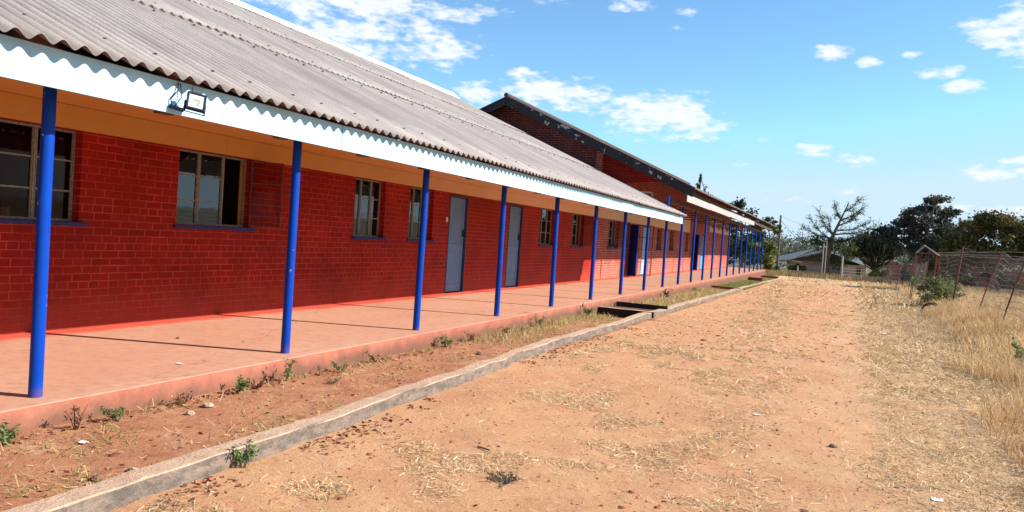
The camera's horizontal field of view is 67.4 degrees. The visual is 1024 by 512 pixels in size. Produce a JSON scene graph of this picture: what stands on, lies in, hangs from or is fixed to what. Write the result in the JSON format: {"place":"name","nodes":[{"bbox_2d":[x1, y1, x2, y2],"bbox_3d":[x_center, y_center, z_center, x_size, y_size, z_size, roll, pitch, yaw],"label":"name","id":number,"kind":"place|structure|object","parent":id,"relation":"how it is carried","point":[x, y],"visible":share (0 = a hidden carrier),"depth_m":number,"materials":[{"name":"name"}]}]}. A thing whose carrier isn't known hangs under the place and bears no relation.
{"place":"outdoors","nodes":[
{"label":"outdoors","id":0,"kind":"place"},
{"bbox_2d":[0,267,765,434],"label":"verandah pavement","id":1,"kind":"structure","parent":0,"point":[130,366],"depth_m":8.30,"materials":[{"name":"concrete"}]},
{"bbox_2d":[0,247,1023,511],"bbox_3d":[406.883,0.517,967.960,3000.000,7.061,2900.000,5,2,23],"label":"ground","id":2,"kind":"structure","parent":0,"point":[532,491],"depth_m":5.92,"materials":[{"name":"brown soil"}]},
{"bbox_2d":[0,419,20,445],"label":"weed","id":3,"kind":"object","parent":2,"relation":"on","point":[7,437],"visible":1,"depth_m":4.71,"materials":[{"name":"green plant"}]},
{"bbox_2d":[63,403,90,429],"bbox_3d":[-2.903,1.070,5.124,0.164,0.194,0.097,3,2,-35],"label":"weed","id":4,"kind":"object","parent":2,"relation":"on","point":[75,426],"visible":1,"depth_m":5.13,"materials":[{"name":"brown plant"}]},
{"bbox_2d":[89,474,102,481],"bbox_3d":[-2.294,1.226,4.237,0.078,0.043,0.063,5,2,23],"label":"stone","id":5,"kind":"object","parent":2,"relation":"on","point":[97,477],"visible":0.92,"depth_m":4.22,"materials":[{"name":"brown stone"}]},
{"bbox_2d":[99,406,124,420],"bbox_3d":[-2.813,1.108,5.406,0.162,0.121,0.184,3,2,-25],"label":"weed","id":6,"kind":"object","parent":2,"relation":"on","point":[113,414],"visible":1,"depth_m":5.40,"materials":[{"name":"green plant"}]},
{"bbox_2d":[126,467,137,471],"bbox_3d":[-2.180,1.230,4.412,0.074,0.042,0.053,5,2,23],"label":"stone","id":7,"kind":"object","parent":2,"relation":"on","point":[130,469],"visible":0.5,"depth_m":4.40,"materials":[{"name":"grey stone"}]},
{"bbox_2d":[172,389,192,405],"bbox_3d":[-2.587,1.115,6.027,0.114,0.125,0.169,5,2,34],"label":"weed","id":8,"kind":"object","parent":2,"relation":"on","point":[183,397],"visible":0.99,"depth_m":6.03,"materials":[{"name":"brown plant"}]},
{"bbox_2d":[185,411,194,415],"bbox_3d":[-2.407,1.180,5.739,0.071,0.044,0.061,4,2,-5],"label":"stone","id":9,"kind":"object","parent":2,"relation":"on","point":[189,413],"visible":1,"depth_m":5.72,"materials":[{"name":"grey stone"}]},
{"bbox_2d":[202,402,213,407],"bbox_3d":[-2.378,1.167,6.004,0.104,0.052,0.077,5,2,23],"label":"stone","id":10,"kind":"object","parent":2,"relation":"on","point":[208,404],"visible":1,"depth_m":5.98,"materials":[{"name":"grey stone"}]},
{"bbox_2d":[232,374,251,393],"bbox_3d":[-2.292,1.097,6.552,0.167,0.169,0.222,4,2,-8],"label":"weed","id":11,"kind":"object","parent":2,"relation":"on","point":[241,386],"visible":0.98,"depth_m":6.50,"materials":[{"name":"green plant"}]},
{"bbox_2d":[231,439,258,467],"bbox_3d":[-1.592,1.193,4.601,0.176,0.157,0.216,5,2,23],"label":"weed","id":12,"kind":"object","parent":2,"relation":"on","point":[238,458],"visible":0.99,"depth_m":4.58,"materials":[{"name":"green plant"}]},
{"bbox_2d":[249,374,269,388],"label":"weed","id":13,"kind":"object","parent":2,"relation":"on","point":[259,385],"visible":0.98,"depth_m":6.76,"materials":[{"name":"brown plant"}]},
{"bbox_2d":[282,358,297,380],"bbox_3d":[-2.083,1.050,7.164,0.146,0.237,0.176,3,2,-22],"label":"weed","id":14,"kind":"object","parent":2,"relation":"on","point":[288,371],"visible":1,"depth_m":7.13,"materials":[{"name":"green plant"}]},
{"bbox_2d":[324,375,341,383],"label":"weed","id":15,"kind":"object","parent":2,"relation":"on","point":[336,379],"visible":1,"depth_m":7.20,"materials":[{"name":"brown plant"}]},
{"bbox_2d":[330,357,346,372],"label":"weed","id":16,"kind":"object","parent":2,"relation":"on","point":[337,367],"visible":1,"depth_m":7.83,"materials":[{"name":"green plant"}]},
{"bbox_2d":[0,0,687,397],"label":"school building","id":17,"kind":"structure","parent":2,"relation":"on","point":[296,166],"depth_m":9.79,"materials":[{"name":"brick"}]},
{"bbox_2d":[0,119,86,226],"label":"window","id":18,"kind":"structure","parent":17,"relation":"in","point":[33,156],"depth_m":7.97,"materials":[{"name":"grey paint"}]},
{"bbox_2d":[168,83,206,115],"bbox_3d":[-2.388,-1.166,5.714,0.216,0.235,0.223,5,2,23],"label":"floodlight","id":19,"kind":"object","parent":17,"relation":"attached to","point":[195,101],"visible":1,"depth_m":5.69,"materials":[{"name":"black plastic"}]},
{"bbox_2d":[173,149,283,230],"bbox_3d":[-3.777,-0.841,10.196,0.546,0.998,1.531,5,2,23],"label":"window","id":20,"kind":"structure","parent":17,"relation":"in","point":[201,175],"depth_m":10.16,"materials":[{"name":"grey paint"}]},
{"bbox_2d":[351,178,386,239],"bbox_3d":[-2.544,-0.820,13.583,0.197,1.058,1.070,5,2,23],"label":"window","id":21,"kind":"structure","parent":17,"relation":"in","point":[368,192],"depth_m":13.67,"materials":[{"name":"grey paint"}]},
{"bbox_2d":[406,187,434,241],"bbox_3d":[-1.837,-0.818,15.265,0.197,1.058,1.060,5,2,23],"label":"window","id":22,"kind":"structure","parent":17,"relation":"in","point":[416,193],"depth_m":15.26,"materials":[{"name":"grey glass"}]},
{"bbox_2d":[445,197,465,291],"bbox_3d":[-1.244,-0.245,16.756,0.104,2.045,0.820,5,2,23],"label":"door","id":23,"kind":"structure","parent":17,"relation":"in","point":[457,213],"depth_m":16.82,"materials":[{"name":"grey paint"}]},
{"bbox_2d":[505,206,520,286],"bbox_3d":[0.017,-0.242,19.757,0.104,2.045,0.830,5,2,23],"label":"door","id":24,"kind":"structure","parent":17,"relation":"in","point":[515,212],"depth_m":19.84,"materials":[{"name":"grey paint"}]},
{"bbox_2d":[538,208,552,245],"bbox_3d":[0.968,-0.810,21.940,0.197,1.058,1.340,5,2,23],"label":"window","id":25,"kind":"structure","parent":17,"relation":"in","point":[546,215],"depth_m":22.11,"materials":[{"name":"grey paint"}]},
{"bbox_2d":[570,214,593,247],"bbox_3d":[2.233,-0.793,24.466,0.572,1.058,1.338,5,2,23],"label":"window","id":26,"kind":"structure","parent":17,"relation":"in","point":[575,216],"depth_m":24.69,"materials":[{"name":"grey paint"}]},
{"bbox_2d":[0,287,740,509],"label":"grass","id":27,"kind":"structure","parent":2,"relation":"on","point":[667,301],"depth_m":9.24,"materials":[{"name":"plant"}]},
{"bbox_2d":[366,350,380,360],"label":"weed","id":28,"kind":"object","parent":2,"relation":"on","point":[371,356],"visible":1,"depth_m":8.50,"materials":[{"name":"brown plant"}]},
{"bbox_2d":[1,278,782,511],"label":"kerb","id":29,"kind":"structure","parent":2,"relation":"on","point":[118,491],"depth_m":4.98,"materials":[{"name":"concrete"}]},
{"bbox_2d":[438,334,452,346],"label":"weed","id":30,"kind":"object","parent":2,"relation":"on","point":[444,341],"visible":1,"depth_m":10.11,"materials":[{"name":"green plant"}]},
{"bbox_2d":[461,330,475,339],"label":"weed","id":31,"kind":"object","parent":2,"relation":"on","point":[471,335],"visible":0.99,"depth_m":10.83,"materials":[{"name":"brown plant"}]},
{"bbox_2d":[482,469,521,484],"bbox_3d":[-0.057,1.341,4.628,0.222,0.056,0.289,3,2,-23],"label":"weed","id":32,"kind":"object","parent":2,"relation":"on","point":[504,480],"visible":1,"depth_m":4.64,"materials":[{"name":"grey plant"}]},
{"bbox_2d":[8,316,1021,511],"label":"dead leaves","id":33,"kind":"object","parent":2,"relation":"on","point":[244,415],"visible":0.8,"depth_m":5.77,"materials":[{"name":"brown plant"}]},
{"bbox_2d":[533,314,545,325],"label":"weed","id":34,"kind":"object","parent":2,"relation":"on","point":[540,321],"visible":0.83,"depth_m":13.27,"materials":[{"name":"green plant"}]},
{"bbox_2d":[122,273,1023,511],"bbox_3d":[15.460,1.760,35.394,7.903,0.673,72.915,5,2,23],"label":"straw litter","id":35,"kind":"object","parent":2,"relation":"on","point":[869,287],"visible":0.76,"depth_m":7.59,"materials":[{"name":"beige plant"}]},
{"bbox_2d":[582,303,595,316],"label":"weed","id":36,"kind":"object","parent":2,"relation":"on","point":[589,311],"visible":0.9,"depth_m":15.85,"materials":[{"name":"green plant"}]},
{"bbox_2d":[429,93,776,286],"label":"school building","id":37,"kind":"structure","parent":2,"relation":"on","point":[698,238],"depth_m":29.57,"materials":[{"name":"brick"}]},
{"bbox_2d":[607,220,629,248],"bbox_3d":[3.890,-0.782,28.425,0.561,1.043,1.523,5,2,23],"label":"window","id":38,"kind":"structure","parent":37,"relation":"in","point":[610,221],"depth_m":28.66,"materials":[{"name":"grey paint"}]},
{"bbox_2d":[627,224,638,275],"bbox_3d":[4.746,-0.230,30.411,0.186,2.040,0.634,3,2,-22],"label":"door","id":39,"kind":"structure","parent":37,"relation":"in","point":[634,230],"depth_m":30.42,"materials":[{"name":"blue paint"}]},
{"bbox_2d":[641,227,646,273],"bbox_3d":[5.676,-0.228,33.302,0.040,2.045,1.010,5,2,23],"label":"door","id":40,"kind":"structure","parent":37,"relation":"in","point":[645,228],"depth_m":33.36,"materials":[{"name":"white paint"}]},
{"bbox_2d":[656,228,661,250],"bbox_3d":[6.832,-0.786,35.892,0.197,1.043,1.170,5,2,23],"label":"window","id":41,"kind":"structure","parent":37,"relation":"in","point":[658,230],"depth_m":36.22,"materials":[{"name":"black glass"}]},
{"bbox_2d":[669,230,673,250],"bbox_3d":[7.985,-0.783,38.635,0.197,1.043,1.120,5,2,23],"label":"window","id":42,"kind":"structure","parent":37,"relation":"in","point":[670,230],"depth_m":38.96,"materials":[{"name":"grey paint"}]},
{"bbox_2d":[693,235,699,269],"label":"door","id":43,"kind":"structure","parent":37,"relation":"in","point":[696,247],"depth_m":44.19,"materials":[{"name":"blue paint"}]},
{"bbox_2d":[700,236,703,268],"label":"door","id":44,"kind":"structure","parent":37,"relation":"in","point":[702,236],"depth_m":48.03,"materials":[{"name":"blue paint"}]},
{"bbox_2d":[598,306,653,317],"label":"cross wall","id":45,"kind":"structure","parent":2,"relation":"on","point":[619,312],"depth_m":16.91,"materials":[{"name":"black concrete"}]},
{"bbox_2d":[616,301,667,309],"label":"cross wall","id":46,"kind":"structure","parent":2,"relation":"on","point":[638,305],"depth_m":18.19,"materials":[{"name":"black concrete"}]},
{"bbox_2d":[662,288,672,296],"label":"weed","id":47,"kind":"object","parent":2,"relation":"on","point":[665,292],"visible":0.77,"depth_m":23.28,"materials":[{"name":"green plant"}]},
{"bbox_2d":[695,172,708,192],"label":"slender tree","id":48,"kind":"object","parent":2,"relation":"on","point":[699,181],"visible":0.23,"depth_m":68.77,"materials":[{"name":"green plant"}]},
{"bbox_2d":[711,285,739,289],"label":"cross wall","id":49,"kind":"structure","parent":2,"relation":"on","point":[727,288],"depth_m":32.37,"materials":[{"name":"brown concrete"}]},
{"bbox_2d":[728,236,754,264],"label":"dark bush","id":50,"kind":"object","parent":2,"relation":"on","point":[732,245],"visible":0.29,"depth_m":69.16,"materials":[{"name":"green plant"}]},
{"bbox_2d":[715,277,776,289],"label":"green grass","id":51,"kind":"structure","parent":2,"relation":"on","point":[741,283],"depth_m":38.13,"materials":[{"name":"green plant"}]},
{"bbox_2d":[728,197,766,267],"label":"leafy tree","id":52,"kind":"object","parent":2,"relation":"on","point":[741,204],"visible":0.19,"depth_m":76.70,"materials":[{"name":"green plant"}]},
{"bbox_2d":[748,277,762,280],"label":"cross wall","id":53,"kind":"structure","parent":2,"relation":"on","point":[755,278],"depth_m":46.54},
{"bbox_2d":[729,216,783,269],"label":"leafy tree","id":54,"kind":"object","parent":2,"relation":"on","point":[775,230],"visible":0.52,"depth_m":70.30,"materials":[{"name":"green plant"}]},
{"bbox_2d":[738,240,777,269],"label":"leafy bush","id":55,"kind":"object","parent":2,"relation":"on","point":[766,261],"visible":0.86,"depth_m":66.53,"materials":[{"name":"green plant"}]},
{"bbox_2d":[761,275,778,278],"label":"cross wall","id":56,"kind":"structure","parent":2,"relation":"on","point":[771,277],"depth_m":55.00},
{"bbox_2d":[776,215,814,265],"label":"utility pole","id":57,"kind":"object","parent":2,"relation":"on","point":[778,249],"visible":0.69,"depth_m":73.28,"materials":[{"name":"brown wood"}]},
{"bbox_2d":[786,263,806,270],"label":"bush","id":58,"kind":"object","parent":2,"relation":"on","point":[803,268],"visible":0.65,"depth_m":78.75,"materials":[{"name":"green plant"}]},
{"bbox_2d":[771,249,868,275],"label":"house","id":59,"kind":"structure","parent":2,"relation":"on","point":[811,262],"depth_m":95.62,"materials":[{"name":"paint"}]},
{"bbox_2d":[856,268,860,275],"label":"window","id":60,"kind":"structure","parent":59,"relation":"in","point":[858,269],"depth_m":91.12,"materials":[{"name":"grey paint"}]},
{"bbox_2d":[773,242,880,278],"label":"end fence","id":61,"kind":"object","parent":2,"relation":"on","point":[841,268],"visible":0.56,"depth_m":71.74,"materials":[{"name":"metal"}]},
{"bbox_2d":[829,444,837,447],"bbox_3d":[2.548,1.507,6.087,0.068,0.036,0.052,5,2,23],"label":"stone","id":62,"kind":"object","parent":2,"relation":"on","point":[833,446],"visible":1,"depth_m":6.07,"materials":[{"name":"brown stone"}]},
{"bbox_2d":[795,193,879,273],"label":"thorn tree","id":63,"kind":"object","parent":2,"relation":"on","point":[831,242],"visible":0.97,"depth_m":79.07,"materials":[{"name":"grey plant"}]},
{"bbox_2d":[847,230,900,276],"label":"candelabra tree","id":64,"kind":"object","parent":2,"relation":"on","point":[871,251],"visible":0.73,"depth_m":78.72,"materials":[{"name":"green plant"}]},
{"bbox_2d":[730,227,1023,271],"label":"distant woodland","id":65,"kind":"object","parent":2,"relation":"on","point":[785,245],"visible":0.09,"depth_m":145.59,"materials":[{"name":"green plant"}]},
{"bbox_2d":[867,267,893,278],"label":"bush","id":66,"kind":"object","parent":2,"relation":"on","point":[877,272],"visible":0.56,"depth_m":79.06,"materials":[{"name":"green plant"}]},
{"bbox_2d":[898,263,932,281],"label":"thicket","id":67,"kind":"object","parent":2,"relation":"on","point":[907,272],"visible":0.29,"depth_m":82.09,"materials":[{"name":"green plant"}]},
{"bbox_2d":[869,194,967,283],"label":"spreading tree","id":68,"kind":"object","parent":2,"relation":"on","point":[927,220],"visible":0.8,"depth_m":68.78,"materials":[{"name":"green plant"}]},
{"bbox_2d":[921,302,938,308],"bbox_3d":[14.249,1.710,26.066,0.638,0.272,0.193,5,2,23],"label":"old tyre","id":69,"kind":"object","parent":2,"relation":"on","point":[926,304],"visible":0.61,"depth_m":26.10,"materials":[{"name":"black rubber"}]},
{"bbox_2d":[909,245,955,298],"bbox_3d":[18.672,0.840,33.995,1.850,2.600,0.794,5,2,23],"label":"gate frame","id":70,"kind":"object","parent":2,"relation":"on","point":[936,254],"visible":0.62,"depth_m":33.95,"materials":[{"name":"metal"}]},
{"bbox_2d":[906,271,967,303],"bbox_3d":[16.353,1.452,29.485,1.971,1.784,1.927,4,2,6],"label":"bush","id":71,"kind":"object","parent":2,"relation":"on","point":[944,289],"visible":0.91,"depth_m":29.31,"materials":[{"name":"green plant"}]},
{"bbox_2d":[931,497,943,501],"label":"litter","id":72,"kind":"object","parent":2,"relation":"on","point":[934,498],"visible":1,"depth_m":4.92,"materials":[{"name":"paper"}]},
{"bbox_2d":[907,224,982,283],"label":"dark tree","id":73,"kind":"object","parent":2,"relation":"on","point":[953,270],"visible":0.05,"depth_m":74.17,"materials":[{"name":"green plant"}]},
{"bbox_2d":[868,293,1023,476],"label":"stubble grass","id":74,"kind":"structure","parent":2,"relation":"on","point":[923,340],"depth_m":14.91,"materials":[{"name":"beige plant"}]},
{"bbox_2d":[881,246,1023,332],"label":"wire fence","id":75,"kind":"object","parent":2,"relation":"on","point":[987,285],"visible":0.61,"depth_m":25.29,"materials":[{"name":"metal"}]},
{"bbox_2d":[884,263,1023,290],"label":"boundary wall","id":76,"kind":"structure","parent":2,"relation":"on","point":[1010,275],"depth_m":85.72,"materials":[{"name":"brown brick"}]},
{"bbox_2d":[933,270,980,286],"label":"thicket","id":77,"kind":"object","parent":2,"relation":"on","point":[967,276],"visible":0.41,"depth_m":77.42,"materials":[{"name":"green plant"}]},
{"bbox_2d":[927,216,1023,290],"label":"dark tree","id":78,"kind":"object","parent":2,"relation":"on","point":[954,230],"visible":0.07,"depth_m":64.02,"materials":[{"name":"green plant"}]},
{"bbox_2d":[928,208,1023,293],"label":"broad tree","id":79,"kind":"object","parent":2,"relation":"on","point":[1009,233],"visible":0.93,"depth_m":47.98,"materials":[{"name":"green plant"}]},
{"bbox_2d":[977,267,1021,288],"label":"thicket","id":80,"kind":"object","parent":2,"relation":"on","point":[1001,280],"visible":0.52,"depth_m":74.88,"materials":[{"name":"green plant"}]},
{"bbox_2d":[1004,333,1023,361],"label":"weed","id":81,"kind":"object","parent":2,"relation":"on","point":[1015,345],"visible":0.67,"depth_m":11.59,"materials":[{"name":"green plant"}]},
{"bbox_2d":[239,0,1023,247],"label":"sky","id":82,"kind":"structure","parent":0,"point":[788,108],"materials":[{"name":"blue"}]},
{"bbox_2d":[612,306,652,310],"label":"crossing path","id":83,"kind":"structure","parent":0,"point":[632,308],"depth_m":18.00,"materials":[{"name":"beige concrete"}]},
{"bbox_2d":[738,267,892,283],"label":"end grass","id":84,"kind":"structure","parent":0,"point":[792,273],"depth_m":66.19,"materials":[{"name":"plant"}]},
{"bbox_2d":[889,280,1023,311],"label":"field grass","id":85,"kind":"structure","parent":0,"point":[1017,292],"depth_m":62.88,"materials":[{"name":"plant"}]},
{"bbox_2d":[894,284,1023,468],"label":"tall grass","id":86,"kind":"structure","parent":0,"point":[971,319],"depth_m":14.35,"materials":[{"name":"beige plant"}]}
]}

